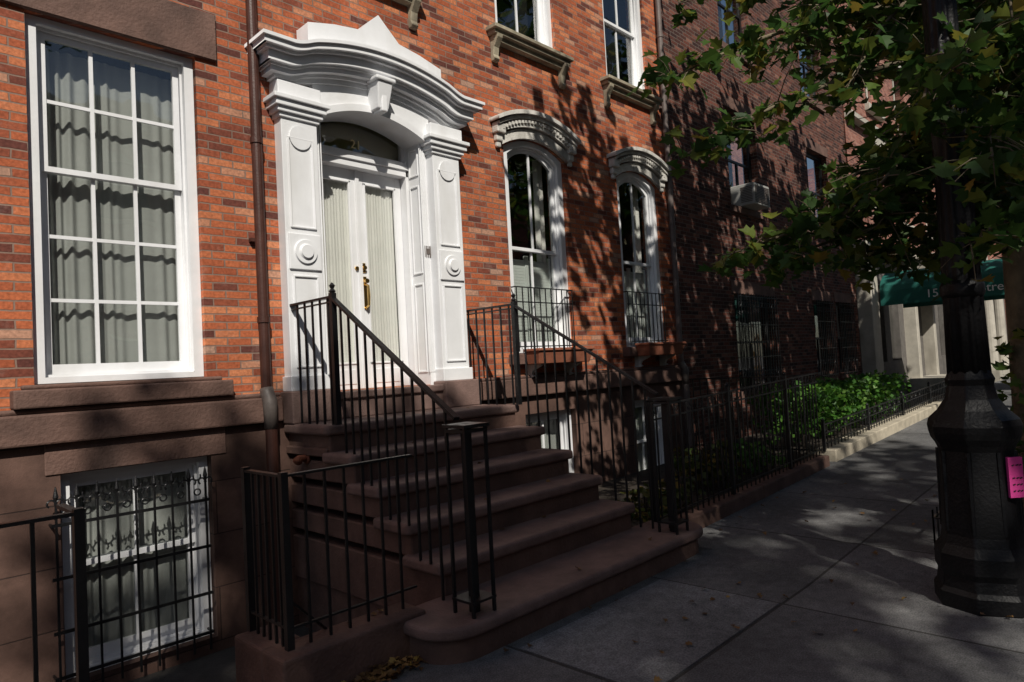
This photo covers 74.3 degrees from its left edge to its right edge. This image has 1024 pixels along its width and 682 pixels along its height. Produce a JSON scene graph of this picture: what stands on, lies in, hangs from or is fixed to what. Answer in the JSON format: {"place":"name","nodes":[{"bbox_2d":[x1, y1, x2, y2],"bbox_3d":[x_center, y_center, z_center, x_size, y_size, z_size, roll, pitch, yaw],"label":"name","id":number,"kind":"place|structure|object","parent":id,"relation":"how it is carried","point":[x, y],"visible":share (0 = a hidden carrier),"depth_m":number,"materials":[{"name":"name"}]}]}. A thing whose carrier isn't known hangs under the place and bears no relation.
{"place":"outdoors","nodes":[
{"label":"outdoors","id":0,"kind":"place"},
{"bbox_2d":[0,503,89,681],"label":"iron fence","id":1,"kind":"object","parent":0,"point":[77,515],"visible":1,"depth_m":2.87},
{"bbox_2d":[45,48,178,364],"bbox_3d":[-3.134,-0.948,5.292,0.056,2.482,1.080,-5,-3,44],"label":"parlor window curtain","id":2,"kind":"object","parent":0,"point":[71,261],"visible":0.69,"depth_m":5.28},
{"bbox_2d":[46,50,177,362],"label":"parlor window muntins","id":3,"kind":"object","parent":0,"point":[94,240],"visible":1,"depth_m":5.16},
{"bbox_2d":[78,471,188,646],"bbox_3d":[-2.942,1.711,5.234,0.059,1.280,0.950,-5,-3,44],"label":"basement window curtain","id":4,"kind":"object","parent":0,"point":[109,578],"visible":0.39,"depth_m":5.25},
{"bbox_2d":[132,479,138,633],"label":"basement window muntins","id":5,"kind":"object","parent":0,"point":[136,596],"visible":0.54,"depth_m":5.15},
{"bbox_2d":[128,626,315,681],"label":"areaway floor","id":6,"kind":"structure","parent":0,"point":[219,666],"depth_m":5.03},
{"bbox_2d":[235,454,425,681],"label":"iron fence","id":7,"kind":"object","parent":6,"relation":"on","point":[274,650],"visible":0.99,"depth_m":3.82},
{"bbox_2d":[513,256,553,341],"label":"arched window shutters","id":8,"kind":"object","parent":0,"point":[523,268],"visible":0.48,"depth_m":8.73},
{"bbox_2d":[532,160,548,322],"bbox_3d":[0.401,-1.140,9.022,0.037,2.571,0.200,-5,-3,44],"label":"arched window curtain","id":9,"kind":"object","parent":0,"point":[538,205],"visible":0.59,"depth_m":9.03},
{"bbox_2d":[526,419,557,448],"bbox_3d":[0.323,1.641,8.599,0.049,1.226,0.870,-5,-3,44],"label":"basement window curtain","id":10,"kind":"object","parent":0,"point":[553,435],"visible":0.08,"depth_m":8.85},
{"bbox_2d":[624,268,648,336],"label":"arched window shutters","id":11,"kind":"object","parent":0,"point":[640,281],"visible":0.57,"depth_m":10.45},
{"bbox_2d":[629,186,645,333],"bbox_3d":[1.986,-1.183,10.661,0.044,2.531,0.200,-5,-3,44],"label":"arched window curtain","id":12,"kind":"object","parent":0,"point":[638,269],"visible":0.4,"depth_m":10.70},
{"bbox_2d":[626,264,653,341],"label":"arched window lower sash","id":13,"kind":"object","parent":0,"point":[650,303],"visible":0.41,"depth_m":10.51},
{"bbox_2d":[635,407,647,470],"bbox_3d":[1.905,1.544,10.233,0.050,1.076,0.820,-5,-3,44],"label":"basement window curtain","id":14,"kind":"object","parent":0,"point":[639,423],"visible":0.16,"depth_m":10.28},
{"bbox_2d":[374,378,1023,681],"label":"sidewalk","id":15,"kind":"structure","parent":0,"point":[921,632],"depth_m":4.72,"materials":[{"name":"concrete"}]},
{"bbox_2d":[520,579,778,681],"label":"sidewalk flag","id":16,"kind":"object","parent":15,"relation":"on","point":[599,642],"visible":1,"depth_m":4.22,"materials":[{"name":"concrete"}]},
{"bbox_2d":[341,407,1013,681],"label":"fallen leaves","id":17,"kind":"object","parent":15,"relation":"on","point":[378,672],"visible":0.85,"depth_m":3.90,"materials":[{"name":"brown plant"}]},
{"bbox_2d":[626,0,1023,507],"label":"street tree","id":18,"kind":"object","parent":15,"relation":"on","point":[977,71],"visible":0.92,"depth_m":4.93,"materials":[{"name":"green plant"}]},
{"bbox_2d":[921,0,1023,618],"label":"street lamp","id":19,"kind":"object","parent":15,"relation":"on","point":[975,426],"visible":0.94,"depth_m":4.35,"materials":[{"name":"metal"}]},
{"bbox_2d":[1005,456,1023,497],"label":"pink flyer","id":20,"kind":"object","parent":19,"relation":"attached to","point":[1015,475],"visible":1,"depth_m":4.21,"materials":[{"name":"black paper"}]},
{"bbox_2d":[721,0,813,168],"label":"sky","id":21,"kind":"structure","parent":0,"point":[810,165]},
{"bbox_2d":[598,394,943,526],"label":"garden soil","id":22,"kind":"structure","parent":0,"point":[606,490],"depth_m":9.14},
{"bbox_2d":[614,476,701,522],"bbox_3d":[1.544,1.747,7.154,0.743,0.610,0.925,-5,-3,44],"label":"garden shrub","id":23,"kind":"object","parent":22,"relation":"on","point":[644,500],"visible":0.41,"depth_m":7.09,"materials":[{"name":"green plant"}]},
{"bbox_2d":[663,440,743,493],"bbox_3d":[2.360,1.622,8.331,0.751,0.762,0.958,-5,-3,44],"label":"garden shrub","id":24,"kind":"object","parent":22,"relation":"on","point":[703,464],"visible":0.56,"depth_m":8.20,"materials":[{"name":"green plant"}]},
{"bbox_2d":[646,372,829,527],"bbox_3d":[2.735,1.218,7.694,0.200,1.651,4.178,-5,-3,44],"label":"iron fence","id":25,"kind":"object","parent":22,"relation":"on","point":[714,510],"visible":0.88,"depth_m":7.47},
{"bbox_2d":[685,375,821,461],"bbox_3d":[3.444,1.140,9.917,2.070,1.230,0.020,-5,-3,44],"label":"iron fence","id":26,"kind":"object","parent":22,"relation":"on","point":[721,378],"visible":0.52,"depth_m":9.99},
{"bbox_2d":[724,438,787,476],"bbox_3d":[3.256,1.631,9.071,0.746,0.704,1.010,-5,-3,44],"label":"garden shrub","id":27,"kind":"object","parent":22,"relation":"on","point":[756,456],"visible":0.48,"depth_m":8.95,"materials":[{"name":"green plant"}]},
{"bbox_2d":[660,0,861,404],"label":"brick wall","id":28,"kind":"structure","parent":22,"relation":"on","point":[708,222],"depth_m":12.48,"materials":[{"name":"brick"}]},
{"bbox_2d":[725,112,751,185],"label":"sash","id":29,"kind":"object","parent":28,"relation":"attached to","point":[737,164],"visible":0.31,"depth_m":13.30,"materials":[{"name":"black wood"}]},
{"bbox_2d":[734,299,750,385],"bbox_3d":[4.261,0.049,13.153,0.020,1.770,1.700,-5,-3,44],"label":"window","id":30,"kind":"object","parent":28,"relation":"attached to","point":[738,339],"depth_m":13.47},
{"bbox_2d":[722,93,764,219],"bbox_3d":[4.374,-3.466,12.888,0.180,2.190,1.410,-5,-3,44],"label":"window trim","id":31,"kind":"structure","parent":28,"relation":"attached to","point":[733,104],"depth_m":12.74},
{"bbox_2d":[730,182,769,210],"bbox_3d":[4.506,-2.711,12.772,0.470,0.400,0.668,-5,-3,44],"label":"air conditioner","id":32,"kind":"object","parent":28,"relation":"on","point":[754,196],"visible":0.98,"depth_m":12.57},
{"bbox_2d":[734,295,771,389],"bbox_3d":[4.536,0.023,12.885,0.050,1.770,1.680,-5,-3,44],"label":"sash","id":33,"kind":"object","parent":28,"relation":"attached to","point":[735,297],"visible":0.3,"depth_m":13.22,"materials":[{"name":"black wood"}]},
{"bbox_2d":[731,281,778,397],"bbox_3d":[4.615,-0.034,12.807,0.180,2.110,1.860,-5,-3,44],"label":"window trim","id":34,"kind":"structure","parent":28,"relation":"attached to","point":[746,288],"depth_m":12.68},
{"bbox_2d":[737,293,781,393],"bbox_3d":[4.696,0.033,12.725,0.020,1.820,1.707,-5,-3,44],"label":"window grille","id":35,"kind":"object","parent":28,"relation":"attached to","point":[758,324],"depth_m":12.67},
{"bbox_2d":[816,300,838,376],"bbox_3d":[7.097,-0.051,15.200,0.020,1.720,1.007,-5,-3,44],"label":"window grille","id":36,"kind":"object","parent":28,"relation":"attached to","point":[825,321],"depth_m":15.18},
{"bbox_2d":[838,302,858,374],"bbox_3d":[8.073,-0.065,16.204,0.020,1.720,1.007,-5,-3,44],"label":"window grille","id":37,"kind":"object","parent":28,"relation":"attached to","point":[854,346],"depth_m":16.18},
{"bbox_2d":[691,378,863,456],"bbox_3d":[2.350,-4.365,17.131,9.500,13.400,8.670,-5,-3,44],"label":"base and cornice","id":38,"kind":"object","parent":22,"relation":"on","point":[721,422],"visible":0.03,"depth_m":11.52,"materials":[{"name":"stone"}]},
{"bbox_2d":[747,369,911,450],"bbox_3d":[5.814,1.145,11.932,1.121,1.117,5.347,-5,-3,44],"label":"hedge","id":39,"kind":"object","parent":22,"relation":"on","point":[854,393],"visible":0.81,"depth_m":11.16,"materials":[{"name":"green plant"}]},
{"bbox_2d":[814,380,945,461],"bbox_3d":[6.929,1.343,12.092,0.300,0.994,7.428,-5,-3,44],"label":"iron fence","id":40,"kind":"object","parent":22,"relation":"on","point":[850,443],"visible":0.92,"depth_m":10.97,"materials":[{"name":"metal"}]},
{"bbox_2d":[855,263,1007,394],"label":"ground floor wall","id":41,"kind":"structure","parent":22,"relation":"on","point":[893,339],"depth_m":19.68,"materials":[{"name":"stone"}]},
{"bbox_2d":[880,259,1004,307],"bbox_3d":[12.021,-0.394,16.053,5.300,3.210,2.013,-5,-3,44],"label":"entrance awning","id":42,"kind":"object","parent":41,"relation":"attached to","point":[906,292],"visible":0.45,"depth_m":16.70,"materials":[{"name":"green fabric"}]},
{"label":"ground","id":43,"kind":"structure","parent":0,"visible":0},
{"bbox_2d":[0,381,686,681],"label":"brownstone base","id":44,"kind":"object","parent":43,"relation":"on","point":[27,486],"visible":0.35,"depth_m":5.42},
{"bbox_2d":[46,466,214,681],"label":"window bar grille","id":45,"kind":"object","parent":44,"relation":"attached to","point":[99,570],"depth_m":4.92,"materials":[{"name":"black metal"}]},
{"bbox_2d":[44,427,225,475],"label":"basement lintel","id":46,"kind":"structure","parent":44,"relation":"attached to","point":[73,457],"depth_m":5.01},
{"bbox_2d":[60,456,212,679],"bbox_3d":[-2.841,1.647,5.135,0.130,1.426,1.026,-5,-3,44],"label":"basement window casing","id":47,"kind":"object","parent":44,"relation":"on","point":[201,462],"visible":0.51,"depth_m":5.03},
{"bbox_2d":[71,465,194,564],"bbox_3d":[-2.875,1.314,5.163,0.032,0.620,0.848,-5,-3,44],"label":"basement window upper sash","id":48,"kind":"object","parent":47,"relation":"in","point":[113,556],"visible":0.6,"depth_m":5.20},
{"bbox_2d":[69,462,201,668],"bbox_3d":[-2.870,1.653,5.162,0.120,1.337,0.888,-5,-3,44],"label":"basement window stop","id":49,"kind":"object","parent":47,"relation":"attached to","point":[198,627],"visible":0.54,"depth_m":5.30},
{"bbox_2d":[86,536,196,658],"bbox_3d":[-2.865,1.942,5.162,0.032,0.719,0.848,-5,-3,44],"label":"basement window lower sash","id":50,"kind":"object","parent":47,"relation":"in","point":[131,640],"visible":0.4,"depth_m":5.22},
{"bbox_2d":[0,365,681,448],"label":"water table","id":51,"kind":"object","parent":44,"relation":"on","point":[37,427],"visible":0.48,"depth_m":5.17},
{"bbox_2d":[9,376,233,409],"bbox_3d":[-2.871,0.376,5.076,0.260,0.160,1.470,-5,-3,44],"label":"window sill","id":52,"kind":"structure","parent":51,"relation":"on","point":[48,396],"depth_m":4.91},
{"bbox_2d":[0,0,677,410],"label":"brick wall","id":53,"kind":"structure","parent":51,"relation":"on","point":[450,38],"depth_m":7.58,"materials":[{"name":"brick"}]},
{"bbox_2d":[0,0,216,62],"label":"window lintel","id":54,"kind":"structure","parent":53,"relation":"attached to","point":[175,27],"depth_m":5.29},
{"bbox_2d":[34,41,189,384],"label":"window","id":55,"kind":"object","parent":53,"relation":"attached to","point":[74,52],"visible":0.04,"depth_m":5.82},
{"bbox_2d":[24,13,203,383],"bbox_3d":[-3.033,-1.014,5.193,0.130,2.631,1.156,-5,-3,44],"label":"parlor window casing","id":56,"kind":"object","parent":53,"relation":"attached to","point":[32,22],"visible":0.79,"depth_m":5.04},
{"bbox_2d":[38,31,181,190],"bbox_3d":[-3.088,-1.742,5.237,0.032,1.026,0.968,-5,-3,44],"label":"parlor window upper sash","id":57,"kind":"object","parent":56,"relation":"in","point":[43,37],"visible":0.96,"depth_m":5.19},
{"bbox_2d":[36,26,191,377],"bbox_3d":[-3.062,-1.008,5.221,0.120,2.536,1.008,-5,-3,44],"label":"parlor window stop","id":58,"kind":"object","parent":56,"relation":"attached to","point":[185,273],"visible":0.61,"depth_m":5.47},
{"bbox_2d":[42,172,186,374],"bbox_3d":[-3.046,-0.515,5.213,0.032,1.511,0.968,-5,-3,44],"label":"parlor window lower sash","id":59,"kind":"object","parent":56,"relation":"in","point":[180,364],"visible":0.69,"depth_m":5.18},
{"bbox_2d":[245,0,279,621],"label":"downspout","id":60,"kind":"object","parent":53,"relation":"attached to","point":[268,397],"visible":0.88,"depth_m":5.76,"materials":[{"name":"brown paint"}]},
{"bbox_2d":[269,78,449,127],"bbox_3d":[-1.396,-2.400,6.763,0.108,0.235,2.116,-5,-3,44],"label":"door cornice","id":61,"kind":"structure","parent":53,"relation":"attached to","point":[311,81],"depth_m":6.57,"materials":[{"name":"white paint"}]},
{"bbox_2d":[266,73,459,129],"bbox_3d":[-1.388,-2.439,6.754,0.138,0.220,2.167,-5,-3,44],"label":"door cornice","id":62,"kind":"structure","parent":53,"relation":"attached to","point":[354,80],"depth_m":6.49,"materials":[{"name":"white paint"}]},
{"bbox_2d":[261,64,466,128],"bbox_3d":[-1.368,-2.475,6.734,0.198,0.230,2.269,-5,-3,44],"label":"door cornice","id":63,"kind":"structure","parent":53,"relation":"attached to","point":[269,70],"depth_m":6.47,"materials":[{"name":"white paint"}]},
{"bbox_2d":[259,61,468,122],"bbox_3d":[-1.363,-2.506,6.728,0.218,0.210,2.303,-5,-3,44],"label":"door cornice","id":64,"kind":"structure","parent":53,"relation":"attached to","point":[266,65],"depth_m":6.42,"materials":[{"name":"white paint"}]},
{"bbox_2d":[244,28,484,105],"bbox_3d":[-1.321,-2.691,6.685,0.364,0.220,2.550,-5,-3,44],"label":"door cornice","id":65,"kind":"structure","parent":53,"relation":"attached to","point":[258,35],"depth_m":6.34,"materials":[{"name":"white paint"}]},
{"bbox_2d":[296,15,440,77],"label":"cornice gable","id":66,"kind":"structure","parent":65,"relation":"on","point":[375,32],"depth_m":6.59,"materials":[{"name":"white paint"}]},
{"bbox_2d":[259,49,473,121],"bbox_3d":[-1.351,-2.557,6.716,0.258,0.270,2.371,-5,-3,44],"label":"door cornice","id":67,"kind":"structure","parent":53,"relation":"attached to","point":[267,56],"depth_m":6.45,"materials":[{"name":"white paint"}]},
{"bbox_2d":[253,34,481,111],"bbox_3d":[-1.327,-2.650,6.692,0.338,0.240,2.507,-5,-3,44],"label":"door cornice","id":68,"kind":"structure","parent":53,"relation":"attached to","point":[261,41],"depth_m":6.39,"materials":[{"name":"white paint"}]},
{"bbox_2d":[257,43,477,113],"bbox_3d":[-1.340,-2.611,6.705,0.298,0.215,2.439,-5,-3,44],"label":"door cornice","id":69,"kind":"structure","parent":53,"relation":"attached to","point":[263,48],"depth_m":6.46,"materials":[{"name":"white paint"}]},
{"bbox_2d":[308,84,427,134],"bbox_3d":[-1.397,-2.287,6.765,0.089,0.390,1.358,-5,-3,44],"label":"arch frieze","id":70,"kind":"object","parent":53,"relation":"attached to","point":[333,94],"visible":0.57,"depth_m":6.60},
{"bbox_2d":[321,104,425,149],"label":"arch","id":71,"kind":"structure","parent":53,"relation":"attached to","point":[400,132],"depth_m":6.92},
{"bbox_2d":[316,122,435,384],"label":"door jambs","id":72,"kind":"structure","parent":53,"relation":"attached to","point":[409,172],"depth_m":7.21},
{"bbox_2d":[318,122,397,160],"bbox_3d":[-1.647,-2.181,7.009,0.050,0.515,1.200,-5,-3,44],"label":"transom","id":73,"kind":"object","parent":72,"relation":"in","point":[341,135],"visible":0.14,"depth_m":7.05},
{"bbox_2d":[320,164,409,389],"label":"double doors","id":74,"kind":"structure","parent":72,"relation":"attached to","point":[356,181],"depth_m":6.97,"materials":[{"name":"white paint"}]},
{"bbox_2d":[321,179,354,362],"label":"door pleats","id":75,"kind":"object","parent":74,"relation":"attached to","point":[337,236],"depth_m":6.84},
{"bbox_2d":[365,186,399,360],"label":"door pleats","id":76,"kind":"object","parent":74,"relation":"attached to","point":[382,276],"depth_m":7.21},
{"bbox_2d":[263,79,472,391],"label":"pilasters","id":77,"kind":"object","parent":72,"relation":"attached to","point":[297,113],"visible":0.97,"depth_m":6.12,"materials":[{"name":"white paint"}]},
{"bbox_2d":[294,239,460,275],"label":"medallion rings","id":78,"kind":"object","parent":77,"relation":"attached to","point":[299,243],"visible":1,"depth_m":6.05,"materials":[{"name":"white paint"}]},
{"bbox_2d":[299,243,458,271],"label":"medallion bosses","id":79,"kind":"object","parent":77,"relation":"attached to","point":[306,251],"visible":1,"depth_m":6.01,"materials":[{"name":"white paint"}]},
{"bbox_2d":[367,74,395,115],"bbox_3d":[-1.325,-2.404,6.693,0.310,0.330,0.230,-5,-3,44],"label":"keystone","id":80,"kind":"object","parent":53,"relation":"attached to","point":[379,91],"visible":0.9,"depth_m":6.61,"materials":[{"name":"white paint"}]},
{"bbox_2d":[496,0,536,40],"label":"window","id":81,"kind":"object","parent":53,"relation":"attached to","point":[526,14],"depth_m":9.58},
{"bbox_2d":[494,0,552,47],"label":"window casing","id":82,"kind":"object","parent":53,"relation":"attached to","point":[547,14],"depth_m":9.02,"materials":[{"name":"white paint"}]},
{"bbox_2d":[393,0,662,125],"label":"sills","id":83,"kind":"structure","parent":53,"relation":"attached to","point":[499,35],"depth_m":8.69,"materials":[{"name":"beige stone"}]},
{"bbox_2d":[507,154,555,340],"bbox_3d":[-0.238,-1.092,9.086,1.000,3.031,1.360,-5,-3,44],"label":"arched window room","id":84,"kind":"object","parent":53,"relation":"attached to","point":[519,200],"visible":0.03,"depth_m":9.61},
{"bbox_2d":[511,286,575,351],"bbox_3d":[0.399,-0.267,8.478,0.107,0.787,1.094,-5,-3,44],"label":"window guard","id":85,"kind":"object","parent":84,"relation":"on","point":[546,303],"visible":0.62,"depth_m":8.44,"materials":[{"name":"black metal"}]},
{"bbox_2d":[501,129,567,162],"bbox_3d":[0.292,-2.505,8.551,0.049,0.290,1.240,-5,-3,44],"label":"hood band","id":86,"kind":"object","parent":53,"relation":"attached to","point":[541,139],"visible":0.97,"depth_m":8.55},
{"bbox_2d":[492,115,576,146],"bbox_3d":[0.311,-2.683,8.530,0.129,0.230,1.460,-5,-3,44],"label":"hood cyma","id":87,"kind":"object","parent":53,"relation":"attached to","point":[547,123],"visible":0.69,"depth_m":8.50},
{"bbox_2d":[492,122,576,166],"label":"hood brackets","id":88,"kind":"object","parent":53,"relation":"attached to","point":[498,130],"visible":0.98,"depth_m":8.04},
{"bbox_2d":[489,109,580,144],"bbox_3d":[0.323,-2.731,8.518,0.169,0.245,1.540,-5,-3,44],"label":"hood crown","id":89,"kind":"object","parent":53,"relation":"attached to","point":[565,129],"visible":0.66,"depth_m":8.45},
{"bbox_2d":[503,141,571,353],"bbox_3d":[0.278,-1.183,8.583,0.130,2.671,1.116,-5,-3,44],"label":"arched window casing","id":90,"kind":"object","parent":53,"relation":"attached to","point":[549,157],"visible":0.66,"depth_m":8.86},
{"bbox_2d":[507,150,556,254],"bbox_3d":[0.230,-1.780,8.621,0.032,1.306,0.898,-5,-3,44],"label":"arched window upper sash","id":91,"kind":"object","parent":90,"relation":"in","point":[547,167],"visible":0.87,"depth_m":8.88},
{"bbox_2d":[526,154,535,341],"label":"arched window muntins","id":92,"kind":"object","parent":91,"relation":"attached to","point":[531,220],"visible":0.71,"depth_m":8.60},
{"bbox_2d":[507,147,562,348],"bbox_3d":[0.250,-1.175,8.610,0.120,2.556,0.938,-5,-3,44],"label":"arched window stop","id":93,"kind":"object","parent":90,"relation":"attached to","point":[557,267],"visible":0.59,"depth_m":8.90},
{"bbox_2d":[512,250,559,347],"bbox_3d":[0.273,-0.544,8.597,0.032,1.252,0.898,-5,-3,44],"label":"arched window lower sash","id":94,"kind":"object","parent":90,"relation":"in","point":[553,268],"visible":0.44,"depth_m":8.88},
{"bbox_2d":[506,123,568,150],"bbox_3d":[0.301,-2.596,8.540,0.089,0.230,1.360,-5,-3,44],"label":"hood mould","id":95,"kind":"object","parent":53,"relation":"attached to","point":[555,138],"visible":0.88,"depth_m":8.59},
{"bbox_2d":[603,0,629,82],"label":"window","id":96,"kind":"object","parent":53,"relation":"attached to","point":[622,40],"depth_m":11.10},
{"bbox_2d":[602,0,644,88],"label":"window casing","id":97,"kind":"object","parent":53,"relation":"attached to","point":[638,36],"depth_m":10.63,"materials":[{"name":"white paint"}]},
{"bbox_2d":[627,0,639,87],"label":"window stop","id":98,"kind":"object","parent":97,"relation":"attached to","point":[635,59],"depth_m":10.64,"materials":[{"name":"white paint"}]},
{"bbox_2d":[619,183,644,333],"bbox_3d":[1.367,-1.135,10.739,1.000,2.991,1.310,-5,-3,44],"label":"arched window room","id":99,"kind":"object","parent":53,"relation":"attached to","point":[625,217],"depth_m":11.10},
{"bbox_2d":[623,291,667,344],"bbox_3d":[2.004,-0.330,10.132,0.107,0.787,1.044,-5,-3,44],"label":"window guard","id":100,"kind":"object","parent":99,"relation":"on","point":[652,305],"visible":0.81,"depth_m":10.05,"materials":[{"name":"black metal"}]},
{"bbox_2d":[615,162,660,188],"bbox_3d":[1.899,-2.528,10.204,0.049,0.290,1.190,-5,-3,44],"label":"hood band","id":101,"kind":"object","parent":53,"relation":"attached to","point":[651,176],"visible":0.96,"depth_m":10.24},
{"bbox_2d":[606,146,670,173],"bbox_3d":[1.929,-2.754,10.171,0.169,0.245,1.490,-5,-3,44],"label":"hood crown","id":102,"kind":"object","parent":53,"relation":"attached to","point":[659,160],"visible":0.73,"depth_m":10.10},
{"bbox_2d":[616,172,663,346],"bbox_3d":[1.884,-1.226,10.236,0.130,2.631,1.066,-5,-3,44],"label":"arched window casing","id":103,"kind":"object","parent":53,"relation":"attached to","point":[645,183],"visible":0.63,"depth_m":10.51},
{"bbox_2d":[618,179,651,266],"bbox_3d":[1.837,-1.804,10.274,0.032,1.306,0.848,-5,-3,44],"label":"arched window upper sash","id":104,"kind":"object","parent":103,"relation":"in","point":[643,192],"visible":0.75,"depth_m":10.53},
{"bbox_2d":[629,183,637,336],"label":"arched window muntins","id":105,"kind":"object","parent":104,"relation":"attached to","point":[633,233],"visible":0.82,"depth_m":10.26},
{"bbox_2d":[621,177,657,342],"bbox_3d":[1.855,-1.219,10.264,0.120,2.516,0.888,-5,-3,44],"label":"arched window stop","id":106,"kind":"object","parent":103,"relation":"attached to","point":[652,277],"visible":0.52,"depth_m":10.54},
{"bbox_2d":[655,0,692,447],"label":"downspout","id":107,"kind":"object","parent":53,"relation":"attached to","point":[678,324],"visible":0.92,"depth_m":10.68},
{"bbox_2d":[526,347,594,377],"bbox_3d":[0.561,0.260,8.329,0.375,0.345,1.060,-5,-3,44],"label":"window sill","id":108,"kind":"structure","parent":51,"relation":"on","point":[569,351],"depth_m":8.13,"materials":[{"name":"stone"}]},
{"bbox_2d":[634,342,685,366],"bbox_3d":[2.165,0.197,9.983,0.375,0.345,1.010,-5,-3,44],"label":"window sill","id":109,"kind":"structure","parent":51,"relation":"on","point":[665,351],"depth_m":9.80,"materials":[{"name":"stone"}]},
{"bbox_2d":[525,409,573,472],"bbox_3d":[0.426,1.575,8.499,0.130,1.376,0.946,-5,-3,44],"label":"basement window casing","id":110,"kind":"object","parent":44,"relation":"attached to","point":[571,465],"visible":0.12,"depth_m":8.77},
{"bbox_2d":[284,404,702,664],"bbox_3d":[-0.230,1.534,5.795,2.600,1.820,3.120,-5,-3,44],"label":"front stoop","id":111,"kind":"object","parent":43,"relation":"on","point":[542,581],"visible":0.87,"depth_m":5.31,"materials":[{"name":"stone"}]},
{"bbox_2d":[280,379,479,423],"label":"door plinths","id":112,"kind":"object","parent":111,"relation":"on","point":[455,393],"depth_m":6.45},
{"bbox_2d":[289,282,496,618],"bbox_3d":[-1.111,0.622,5.017,0.213,2.255,2.548,-1,-3,-45],"label":"stair railing","id":113,"kind":"object","parent":111,"relation":"on","point":[473,597],"visible":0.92,"depth_m":4.67,"materials":[{"name":"black metal"}]},
{"bbox_2d":[466,293,688,534],"bbox_3d":[0.473,0.600,6.647,2.550,2.255,0.215,-5,-3,43],"label":"stair railing","id":114,"kind":"object","parent":111,"relation":"on","point":[673,520],"visible":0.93,"depth_m":6.30,"materials":[{"name":"black metal"}]},
{"bbox_2d":[726,122,763,384],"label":"window","id":115,"kind":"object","parent":43,"relation":"on","point":[736,155],"depth_m":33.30,"materials":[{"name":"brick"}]},
{"bbox_2d":[844,66,1009,395],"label":"limestone trim","id":116,"kind":"structure","parent":43,"relation":"on","point":[870,332],"depth_m":19.79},
{"bbox_2d":[835,3,1001,259],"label":"brick wall","id":117,"kind":"structure","parent":116,"relation":"on","point":[851,133],"depth_m":18.36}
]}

